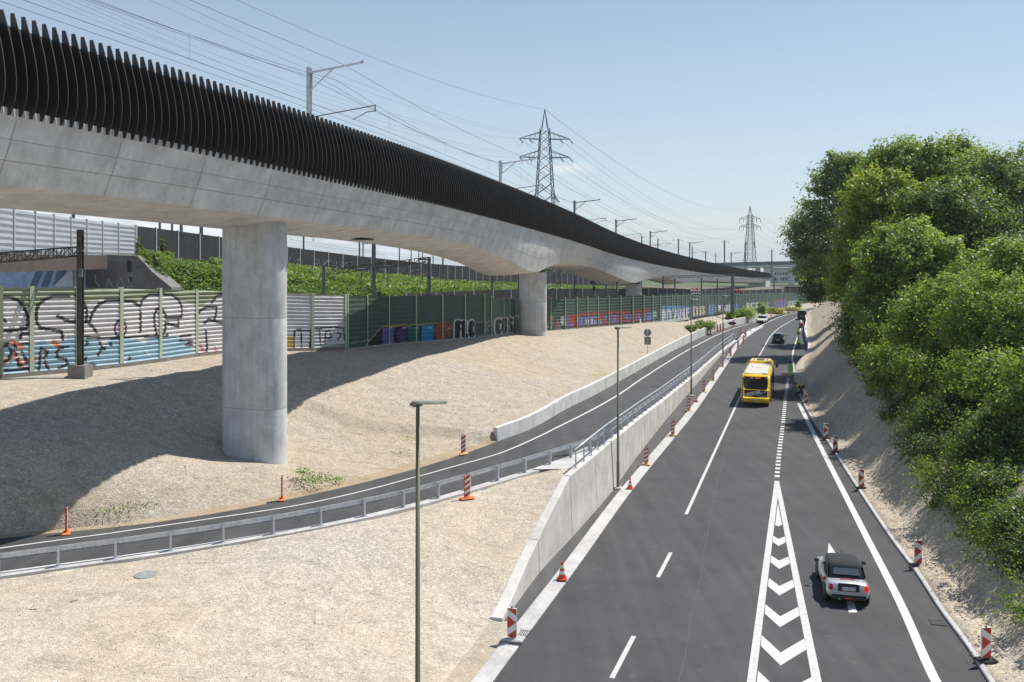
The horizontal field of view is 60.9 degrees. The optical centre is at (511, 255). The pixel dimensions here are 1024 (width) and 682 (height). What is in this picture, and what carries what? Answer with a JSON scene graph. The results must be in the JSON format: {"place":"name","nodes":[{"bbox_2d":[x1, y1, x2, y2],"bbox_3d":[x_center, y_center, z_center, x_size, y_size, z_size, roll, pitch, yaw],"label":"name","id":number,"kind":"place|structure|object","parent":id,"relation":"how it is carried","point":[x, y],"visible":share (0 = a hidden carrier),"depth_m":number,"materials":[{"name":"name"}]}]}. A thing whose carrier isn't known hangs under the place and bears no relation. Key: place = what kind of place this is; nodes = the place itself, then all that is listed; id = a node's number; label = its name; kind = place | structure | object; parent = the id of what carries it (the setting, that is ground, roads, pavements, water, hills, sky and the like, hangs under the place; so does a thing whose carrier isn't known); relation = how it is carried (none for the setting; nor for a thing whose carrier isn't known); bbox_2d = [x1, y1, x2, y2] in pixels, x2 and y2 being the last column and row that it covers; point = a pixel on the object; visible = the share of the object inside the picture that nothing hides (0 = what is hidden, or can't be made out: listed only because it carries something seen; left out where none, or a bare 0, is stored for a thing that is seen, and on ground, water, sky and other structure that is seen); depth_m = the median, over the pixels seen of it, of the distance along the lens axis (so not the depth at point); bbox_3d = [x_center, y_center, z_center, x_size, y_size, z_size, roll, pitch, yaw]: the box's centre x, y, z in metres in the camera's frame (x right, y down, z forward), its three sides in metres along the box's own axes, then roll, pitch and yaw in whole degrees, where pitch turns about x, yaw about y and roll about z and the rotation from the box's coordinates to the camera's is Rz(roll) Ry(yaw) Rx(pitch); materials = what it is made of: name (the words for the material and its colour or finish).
{"place":"outdoors","nodes":[
{"label":"outdoors","id":0,"kind":"place"},
{"bbox_2d":[0,466,574,681],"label":"gravel bank","id":1,"kind":"structure","parent":0,"point":[437,617],"depth_m":30.66,"materials":[{"name":"gravel"}]},
{"bbox_2d":[1,470,560,681],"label":"gravel stones","id":2,"kind":"object","parent":1,"relation":"on","point":[261,610],"visible":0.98,"depth_m":30.43,"materials":[{"name":"gravel"}]},
{"bbox_2d":[409,400,447,681],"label":"street lamp","id":3,"kind":"object","parent":1,"relation":"on","point":[417,404],"visible":1,"depth_m":23.25,"materials":[{"name":"green"}]},
{"bbox_2d":[0,307,813,537],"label":"ramp verge","id":4,"kind":"structure","parent":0,"point":[488,439],"depth_m":43.72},
{"bbox_2d":[493,314,760,440],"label":"parapet wall","id":5,"kind":"structure","parent":4,"relation":"on","point":[534,419],"depth_m":74.22,"materials":[{"name":"concrete"}]},
{"bbox_2d":[0,307,815,570],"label":"ramp road","id":6,"kind":"structure","parent":0,"point":[586,425],"depth_m":44.63,"materials":[{"name":"asphalt"}]},
{"bbox_2d":[0,341,735,578],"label":"ramp kerb","id":7,"kind":"structure","parent":6,"relation":"on","point":[237,541],"depth_m":35.55,"materials":[{"name":"concrete"}]},
{"bbox_2d":[0,337,732,574],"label":"guard rail","id":8,"kind":"object","parent":7,"relation":"on","point":[129,539],"visible":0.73,"depth_m":36.79,"materials":[{"name":"metal"}]},
{"bbox_2d":[0,311,795,571],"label":"ramp marking","id":9,"kind":"object","parent":6,"relation":"on","point":[371,488],"visible":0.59,"depth_m":43.65,"materials":[{"name":"white paint"}]},
{"bbox_2d":[0,303,820,534],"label":"gravel embankment","id":10,"kind":"structure","parent":0,"point":[564,362],"depth_m":50.44,"materials":[{"name":"gravel"}]},
{"bbox_2d":[68,230,92,378],"bbox_3d":[-25.538,3.006,51.500,1.000,9.102,1.000,0,0,0],"label":"catenary mast","id":11,"kind":"object","parent":10,"relation":"on","point":[80,369],"visible":0.94,"depth_m":51.34,"materials":[{"name":"black metal"}]},
{"bbox_2d":[0,246,84,262],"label":"lattice beam","id":12,"kind":"structure","parent":11,"relation":"attached to","point":[68,249],"depth_m":51.48,"materials":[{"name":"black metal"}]},
{"bbox_2d":[0,285,346,378],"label":"corrugated noise fence","id":13,"kind":"object","parent":10,"relation":"on","point":[123,327],"visible":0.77,"depth_m":56.51,"materials":[{"name":"metal"}]},
{"bbox_2d":[222,222,286,464],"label":"bridge pier","id":14,"kind":"structure","parent":10,"relation":"on","point":[254,342],"depth_m":46.63,"materials":[{"name":"concrete"}]},
{"bbox_2d":[2,351,568,518],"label":"slope stones","id":15,"kind":"object","parent":10,"relation":"on","point":[289,421],"visible":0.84,"depth_m":52.86,"materials":[{"name":"stone"}]},
{"bbox_2d":[519,269,546,336],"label":"bridge pier","id":16,"kind":"structure","parent":10,"relation":"on","point":[532,304],"depth_m":97.88,"materials":[{"name":"concrete"}]},
{"bbox_2d":[347,292,828,348],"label":"green noise fence","id":17,"kind":"object","parent":10,"relation":"on","point":[372,321],"visible":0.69,"depth_m":89.51,"materials":[{"name":"metal"}]},
{"bbox_2d":[734,305,757,320],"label":"roadside bush","id":18,"kind":"object","parent":10,"relation":"on","point":[742,312],"visible":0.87,"depth_m":178.32,"materials":[{"name":"green plant"}]},
{"bbox_2d":[170,270,783,295],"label":"railway embankment","id":19,"kind":"structure","parent":0,"point":[721,288],"depth_m":304.54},
{"bbox_2d":[0,253,181,289],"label":"railway bridge","id":20,"kind":"structure","parent":19,"relation":"on","point":[102,272],"depth_m":94.50,"materials":[{"name":"concrete"}]},
{"bbox_2d":[0,208,135,254],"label":"grey noise barrier","id":21,"kind":"object","parent":20,"relation":"on","point":[20,230],"visible":0.83,"depth_m":81.70,"materials":[{"name":"metal"}]},
{"bbox_2d":[133,246,174,274],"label":"roadside bush","id":22,"kind":"object","parent":20,"relation":"on","point":[155,260],"visible":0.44,"depth_m":97.87,"materials":[{"name":"green plant"}]},
{"bbox_2d":[139,250,513,295],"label":"embankment creeper","id":23,"kind":"object","parent":19,"relation":"on","point":[300,273],"visible":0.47,"depth_m":115.68,"materials":[{"name":"green plant"}]},
{"bbox_2d":[136,225,634,285],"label":"black noise barrier","id":24,"kind":"object","parent":19,"relation":"on","point":[193,246],"visible":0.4,"depth_m":160.43,"materials":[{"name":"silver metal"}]},
{"bbox_2d":[162,258,680,295],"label":"embankment grass","id":25,"kind":"structure","parent":19,"relation":"on","point":[335,287],"depth_m":112.46,"materials":[{"name":"green plant"}]},
{"bbox_2d":[518,109,572,286],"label":"power pylon","id":26,"kind":"object","parent":19,"relation":"on","point":[554,198],"visible":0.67,"depth_m":179.72,"materials":[{"name":"metal"}]},
{"bbox_2d":[0,0,1023,271],"label":"sky","id":27,"kind":"structure","parent":0,"point":[726,105],"materials":[{"name":"blue"}]},
{"bbox_2d":[403,280,804,339],"bbox_3d":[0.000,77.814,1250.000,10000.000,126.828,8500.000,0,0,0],"label":"ground","id":28,"kind":"structure","parent":0,"point":[652,283],"depth_m":436.00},
{"bbox_2d":[0,9,770,286],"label":"rail viaduct","id":29,"kind":"object","parent":28,"relation":"on","point":[85,131],"visible":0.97,"depth_m":41.73,"materials":[{"name":"concrete"}]},
{"bbox_2d":[306,60,375,119],"bbox_3d":[-11.066,-8.989,56.396,4.978,7.105,0.290,0,0,18],"label":"bracket mast","id":30,"kind":"object","parent":29,"relation":"on","point":[308,104],"visible":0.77,"depth_m":56.96,"materials":[{"name":"metal"}]},
{"bbox_2d":[1,1,754,267],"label":"contact wire","id":31,"kind":"object","parent":30,"relation":"hanging from","point":[252,88],"visible":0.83,"depth_m":46.33,"materials":[{"name":"grey"}]},
{"bbox_2d":[24,0,751,266],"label":"contact wire","id":32,"kind":"object","parent":30,"relation":"hanging from","point":[287,94],"visible":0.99,"depth_m":48.19,"materials":[{"name":"grey"}]},
{"bbox_2d":[405,288,797,298],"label":"black barrier","id":33,"kind":"object","parent":28,"relation":"on","point":[551,293],"visible":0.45,"depth_m":178.30,"materials":[{"name":"grey"}]},
{"bbox_2d":[739,207,760,268],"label":"power pylon","id":34,"kind":"object","parent":28,"relation":"on","point":[751,224],"visible":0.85,"depth_m":479.59,"materials":[{"name":"metal"}]},
{"bbox_2d":[717,261,799,284],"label":"distant bridge","id":35,"kind":"structure","parent":28,"relation":"on","point":[758,266],"depth_m":415.89,"materials":[{"name":"concrete"}]},
{"bbox_2d":[763,267,798,281],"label":"white building","id":36,"kind":"structure","parent":28,"relation":"on","point":[778,271],"depth_m":470.00,"materials":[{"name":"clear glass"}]},
{"bbox_2d":[505,310,807,621],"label":"road strip","id":37,"kind":"object","parent":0,"point":[542,579],"visible":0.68,"depth_m":47.52,"materials":[{"name":"concrete"}]},
{"bbox_2d":[490,340,735,621],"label":"retaining wall","id":38,"kind":"structure","parent":37,"relation":"on","point":[581,493],"depth_m":45.33,"materials":[{"name":"concrete"}]},
{"bbox_2d":[574,334,732,467],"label":"hand rail","id":39,"kind":"object","parent":38,"relation":"on","point":[591,436],"visible":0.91,"depth_m":65.59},
{"bbox_2d":[495,310,983,681],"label":"road","id":40,"kind":"structure","parent":0,"point":[615,594],"depth_m":37.45,"materials":[{"name":"asphalt"}]},
{"bbox_2d":[445,620,506,681],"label":"road verge","id":41,"kind":"structure","parent":40,"relation":"on","point":[481,650],"depth_m":30.13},
{"bbox_2d":[471,325,762,681],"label":"kerb gutter","id":42,"kind":"object","parent":40,"relation":"on","point":[495,662],"visible":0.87,"depth_m":39.72,"materials":[{"name":"concrete"}]},
{"bbox_2d":[500,606,522,642],"bbox_3d":[0.000,13.100,31.012,0.800,1.200,0.320,0,0,14],"label":"delineator","id":43,"kind":"object","parent":42,"relation":"on","point":[511,636],"visible":1,"depth_m":30.97,"materials":[{"name":"white"}]},
{"bbox_2d":[614,327,630,489],"bbox_3d":[6.553,9.103,51.574,1.050,9.794,0.500,0,0,-3],"label":"street lamp","id":44,"kind":"object","parent":42,"relation":"on","point":[617,487],"visible":0.98,"depth_m":51.50,"materials":[{"name":"grey"}]},
{"bbox_2d":[609,318,795,677],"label":"lane marking","id":45,"kind":"object","parent":40,"relation":"on","point":[622,656],"visible":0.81,"depth_m":47.50,"materials":[{"name":"paint"}]},
{"bbox_2d":[493,345,986,681],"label":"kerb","id":46,"kind":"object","parent":40,"relation":"on","point":[957,637],"visible":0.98,"depth_m":38.63,"materials":[{"name":"grey"}]},
{"bbox_2d":[678,340,833,681],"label":"road seam","id":47,"kind":"object","parent":40,"relation":"on","point":[703,552],"visible":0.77,"depth_m":39.27,"materials":[{"name":"grey"}]},
{"bbox_2d":[742,358,777,404],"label":"city bus","id":48,"kind":"object","parent":40,"relation":"on","point":[758,383],"visible":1,"depth_m":80.08,"materials":[{"name":"yellow"}]},
{"bbox_2d":[775,378,789,476],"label":"block marking","id":49,"kind":"object","parent":40,"relation":"on","point":[781,431],"visible":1,"depth_m":67.54,"materials":[{"name":"white paint"}]},
{"bbox_2d":[747,481,821,681],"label":"gore line","id":50,"kind":"object","parent":40,"relation":"on","point":[810,649],"visible":1,"depth_m":35.03,"materials":[{"name":"paint"}]},
{"bbox_2d":[757,505,812,681],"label":"chevron marking","id":51,"kind":"object","parent":40,"relation":"on","point":[789,653],"visible":1,"depth_m":33.19,"materials":[{"name":"white paint"}]},
{"bbox_2d":[814,550,869,603],"bbox_3d":[13.660,13.024,36.085,2.060,1.655,3.960,0,0,13],"label":"convertible car","id":52,"kind":"object","parent":40,"relation":"on","point":[842,576],"visible":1,"depth_m":34.78,"materials":[{"name":"silver metal"}]},
{"bbox_2d":[792,318,940,681],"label":"edge line","id":53,"kind":"object","parent":40,"relation":"on","point":[931,672],"visible":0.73,"depth_m":37.78,"materials":[{"name":"white paint"}]},
{"bbox_2d":[793,361,994,681],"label":"kerb side","id":54,"kind":"structure","parent":40,"relation":"on","point":[963,638],"depth_m":37.72,"materials":[{"name":"concrete"}]},
{"bbox_2d":[795,295,1023,681],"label":"bank","id":55,"kind":"structure","parent":0,"point":[823,370],"depth_m":46.31,"materials":[{"name":"gravel"}]},
{"bbox_2d":[787,236,839,307],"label":"dark tree","id":56,"kind":"object","parent":55,"relation":"on","point":[813,292],"visible":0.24,"depth_m":134.51,"materials":[{"name":"green plant"}]},
{"bbox_2d":[773,148,867,284],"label":"poplar tree","id":57,"kind":"object","parent":55,"relation":"on","point":[815,222],"visible":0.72,"depth_m":119.95,"materials":[{"name":"green plant"}]},
{"bbox_2d":[828,266,859,335],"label":"dark tree","id":58,"kind":"object","parent":55,"relation":"on","point":[849,305],"visible":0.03,"depth_m":84.14,"materials":[{"name":"green plant"}]},
{"bbox_2d":[824,294,868,358],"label":"hazel shrub","id":59,"kind":"object","parent":55,"relation":"on","point":[847,337],"visible":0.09,"depth_m":83.83,"materials":[{"name":"green plant"}]},
{"bbox_2d":[820,157,925,305],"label":"maple tree","id":60,"kind":"object","parent":55,"relation":"on","point":[868,203],"visible":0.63,"depth_m":90.87,"materials":[{"name":"green plant"}]},
{"bbox_2d":[840,288,915,394],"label":"hazel shrub","id":61,"kind":"object","parent":55,"relation":"on","point":[880,357],"visible":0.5,"depth_m":67.92,"materials":[{"name":"green plant"}]},
{"bbox_2d":[861,373,903,400],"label":"shrub","id":62,"kind":"object","parent":55,"relation":"on","point":[887,382],"visible":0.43,"depth_m":64.66,"materials":[{"name":"green plant"}]},
{"bbox_2d":[875,389,907,423],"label":"shrub","id":63,"kind":"object","parent":55,"relation":"on","point":[893,413],"visible":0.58,"depth_m":59.09,"materials":[{"name":"green plant"}]},
{"bbox_2d":[870,386,914,426],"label":"shrub","id":64,"kind":"object","parent":55,"relation":"on","point":[886,392],"visible":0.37,"depth_m":60.44,"materials":[{"name":"green plant"}]},
{"bbox_2d":[883,413,921,461],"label":"shrub","id":65,"kind":"object","parent":55,"relation":"on","point":[897,434],"visible":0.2,"depth_m":52.79,"materials":[{"name":"green plant"}]},
{"bbox_2d":[836,212,978,322],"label":"maple tree","id":66,"kind":"object","parent":55,"relation":"on","point":[906,252],"visible":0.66,"depth_m":72.15,"materials":[{"name":"green plant"}]},
{"bbox_2d":[909,539,921,566],"bbox_3d":[17.927,13.100,38.432,0.630,1.200,0.420,0,0,-6],"label":"delineator","id":67,"kind":"object","parent":55,"relation":"on","point":[917,552],"visible":0.99,"depth_m":38.40,"materials":[{"name":"white"}]},
{"bbox_2d":[810,382,1023,678],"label":"bank stones","id":68,"kind":"object","parent":55,"relation":"on","point":[918,513],"visible":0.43,"depth_m":46.55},
{"bbox_2d":[868,272,968,405],"bbox_3d":[30.285,5.959,60.656,9.507,9.614,11.771,0,0,13],"label":"hazel shrub","id":69,"kind":"object","parent":55,"relation":"on","point":[912,346],"visible":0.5,"depth_m":60.07,"materials":[{"name":"green plant"}]},
{"bbox_2d":[895,426,947,471],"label":"shrub","id":70,"kind":"object","parent":55,"relation":"on","point":[912,445],"visible":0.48,"depth_m":48.37,"materials":[{"name":"green plant"}]},
{"bbox_2d":[902,447,947,481],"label":"shrub","id":71,"kind":"object","parent":55,"relation":"on","point":[921,462],"visible":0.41,"depth_m":46.24,"materials":[{"name":"green plant"}]},
{"bbox_2d":[900,458,964,511],"bbox_3d":[21.497,11.950,43.018,4.075,3.513,4.943,0,0,0],"label":"shrub","id":72,"kind":"object","parent":55,"relation":"on","point":[929,489],"visible":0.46,"depth_m":43.22,"materials":[{"name":"green plant"}]},
{"bbox_2d":[911,425,957,465],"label":"shrub","id":73,"kind":"object","parent":55,"relation":"on","point":[933,451],"visible":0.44,"depth_m":47.45,"materials":[{"name":"green plant"}]},
{"bbox_2d":[902,458,967,508],"bbox_3d":[21.677,11.329,43.668,4.176,2.864,3.134,0,0,0],"label":"shrub","id":74,"kind":"object","parent":55,"relation":"on","point":[942,477],"visible":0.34,"depth_m":43.08,"materials":[{"name":"green plant"}]},
{"bbox_2d":[911,464,965,527],"bbox_3d":[21.195,11.362,41.070,3.672,2.935,4.210,0,0,0],"label":"shrub","id":75,"kind":"object","parent":55,"relation":"on","point":[943,498],"visible":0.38,"depth_m":41.38,"materials":[{"name":"green plant"}]},
{"bbox_2d":[893,384,986,446],"bbox_3d":[25.287,9.644,49.867,6.088,4.957,5.063,0,0,0],"label":"hazel shrub","id":76,"kind":"object","parent":55,"relation":"on","point":[932,416],"visible":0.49,"depth_m":49.54,"materials":[{"name":"green plant"}]},
{"bbox_2d":[915,419,966,453],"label":"shrub","id":77,"kind":"object","parent":55,"relation":"on","point":[944,442],"visible":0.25,"depth_m":47.19,"materials":[{"name":"green plant"}]},
{"bbox_2d":[910,454,982,500],"bbox_3d":[22.241,11.052,42.993,4.371,3.646,3.689,0,0,0],"label":"shrub","id":78,"kind":"object","parent":55,"relation":"on","point":[952,468],"visible":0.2,"depth_m":42.70,"materials":[{"name":"green plant"}]},
{"bbox_2d":[937,483,978,535],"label":"shrub","id":79,"kind":"object","parent":55,"relation":"on","point":[955,499],"visible":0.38,"depth_m":39.15,"materials":[{"name":"green plant"}]},
{"bbox_2d":[908,261,1023,411],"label":"hazel shrub","id":80,"kind":"object","parent":55,"relation":"on","point":[985,325],"visible":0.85,"depth_m":53.15,"materials":[{"name":"green plant"}]},
{"bbox_2d":[948,502,992,546],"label":"shrub","id":81,"kind":"object","parent":55,"relation":"on","point":[966,529],"visible":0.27,"depth_m":37.38,"materials":[{"name":"green plant"}]},
{"bbox_2d":[930,397,1023,517],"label":"hazel shrub","id":82,"kind":"object","parent":55,"relation":"on","point":[977,427],"visible":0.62,"depth_m":41.80,"materials":[{"name":"green plant"}]},
{"bbox_2d":[945,491,1016,567],"bbox_3d":[20.216,11.625,35.992,4.052,2.836,4.551,0,0,0],"label":"shrub","id":83,"kind":"object","parent":55,"relation":"on","point":[976,525],"visible":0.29,"depth_m":35.93,"materials":[{"name":"green plant"}]},
{"bbox_2d":[974,625,998,663],"bbox_3d":[16.018,13.100,29.407,0.630,1.200,0.420,0,0,-7],"label":"delineator","id":84,"kind":"object","parent":55,"relation":"on","point":[985,657],"visible":1,"depth_m":29.37,"materials":[{"name":"white"}]},
{"bbox_2d":[957,501,1017,558],"bbox_3d":[19.979,11.418,34.565,3.755,2.767,3.998,0,0,-34],"label":"shrub","id":85,"kind":"object","parent":55,"relation":"on","point":[982,538],"visible":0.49,"depth_m":35.02,"materials":[{"name":"green plant"}]},
{"bbox_2d":[962,481,1013,525],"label":"shrub","id":86,"kind":"object","parent":55,"relation":"on","point":[999,501],"visible":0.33,"depth_m":37.75,"materials":[{"name":"green plant"}]},
{"bbox_2d":[964,533,1023,593],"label":"shrub","id":87,"kind":"object","parent":55,"relation":"on","point":[1016,559],"visible":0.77,"depth_m":33.32,"materials":[{"name":"green plant"}]},
{"bbox_2d":[968,489,1023,553],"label":"hazel shrub","id":88,"kind":"object","parent":55,"relation":"on","point":[1002,513],"visible":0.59,"depth_m":34.70,"materials":[{"name":"green plant"}]},
{"bbox_2d":[968,478,1023,557],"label":"shrub","id":89,"kind":"object","parent":55,"relation":"on","point":[1017,498],"visible":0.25,"depth_m":36.64,"materials":[{"name":"green plant"}]},
{"bbox_2d":[970,542,1023,633],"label":"shrub","id":90,"kind":"object","parent":55,"relation":"on","point":[1012,606],"visible":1,"depth_m":30.52,"materials":[{"name":"green plant"}]},
{"bbox_2d":[974,415,1023,473],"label":"hazel shrub","id":91,"kind":"object","parent":55,"relation":"on","point":[1005,451],"visible":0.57,"depth_m":40.76,"materials":[{"name":"green plant"}]},
{"bbox_2d":[975,345,1023,445],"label":"hazel shrub","id":92,"kind":"object","parent":55,"relation":"on","point":[1015,396],"visible":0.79,"depth_m":42.17,"materials":[{"name":"green plant"}]},
{"bbox_2d":[989,518,1023,574],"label":"shrub","id":93,"kind":"object","parent":55,"relation":"on","point":[1018,537],"visible":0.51,"depth_m":33.47,"materials":[{"name":"green plant"}]},
{"bbox_2d":[995,507,1023,576],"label":"shrub","id":94,"kind":"object","parent":55,"relation":"on","point":[1004,546],"visible":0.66,"depth_m":33.32,"materials":[{"name":"green plant"}]},
{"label":"track bed","id":95,"kind":"structure","parent":0,"visible":0},
{"bbox_2d":[372,244,375,295],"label":"catenary mast","id":96,"kind":"object","parent":95,"relation":"on","point":[373,269],"visible":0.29,"depth_m":103.78,"materials":[{"name":"metal"}]},
{"bbox_2d":[427,257,430,295],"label":"catenary mast","id":97,"kind":"object","parent":95,"relation":"on","point":[428,276],"visible":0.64,"depth_m":97.81,"materials":[{"name":"metal"}]},
{"bbox_2d":[325,257,426,289],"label":"lattice beam","id":98,"kind":"structure","parent":97,"relation":"attached to","point":[360,268],"depth_m":98.95,"materials":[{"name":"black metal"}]},
{"bbox_2d":[626,281,641,295],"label":"bridge pier","id":99,"kind":"structure","parent":95,"relation":"on","point":[635,289],"depth_m":172.44,"materials":[{"name":"concrete"}]},
{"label":"wood floor","id":100,"kind":"structure","parent":0,"visible":0},
{"bbox_2d":[849,128,994,212],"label":"lime tree","id":101,"kind":"object","parent":100,"relation":"on","point":[925,161],"visible":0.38,"depth_m":101.58,"materials":[{"name":"green plant"}]},
{"bbox_2d":[876,167,1014,250],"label":"lime tree","id":102,"kind":"object","parent":100,"relation":"on","point":[953,206],"visible":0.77,"depth_m":79.97,"materials":[{"name":"green plant"}]},
{"bbox_2d":[935,146,985,188],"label":"lime tree","id":103,"kind":"object","parent":100,"relation":"on","point":[959,165],"visible":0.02,"depth_m":97.19,"materials":[{"name":"green plant"}]},
{"bbox_2d":[915,230,1023,328],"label":"hazel tree","id":104,"kind":"object","parent":100,"relation":"on","point":[1007,258],"visible":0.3,"depth_m":60.50,"materials":[{"name":"green plant"}]},
{"bbox_2d":[962,172,1023,258],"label":"dark tree","id":105,"kind":"object","parent":100,"relation":"on","point":[1008,227],"visible":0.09,"depth_m":82.48,"materials":[{"name":"green plant"}]},
{"bbox_2d":[964,140,1023,239],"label":"willow tree","id":106,"kind":"object","parent":100,"relation":"on","point":[1007,174],"visible":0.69,"depth_m":90.77,"materials":[{"name":"green plant"}]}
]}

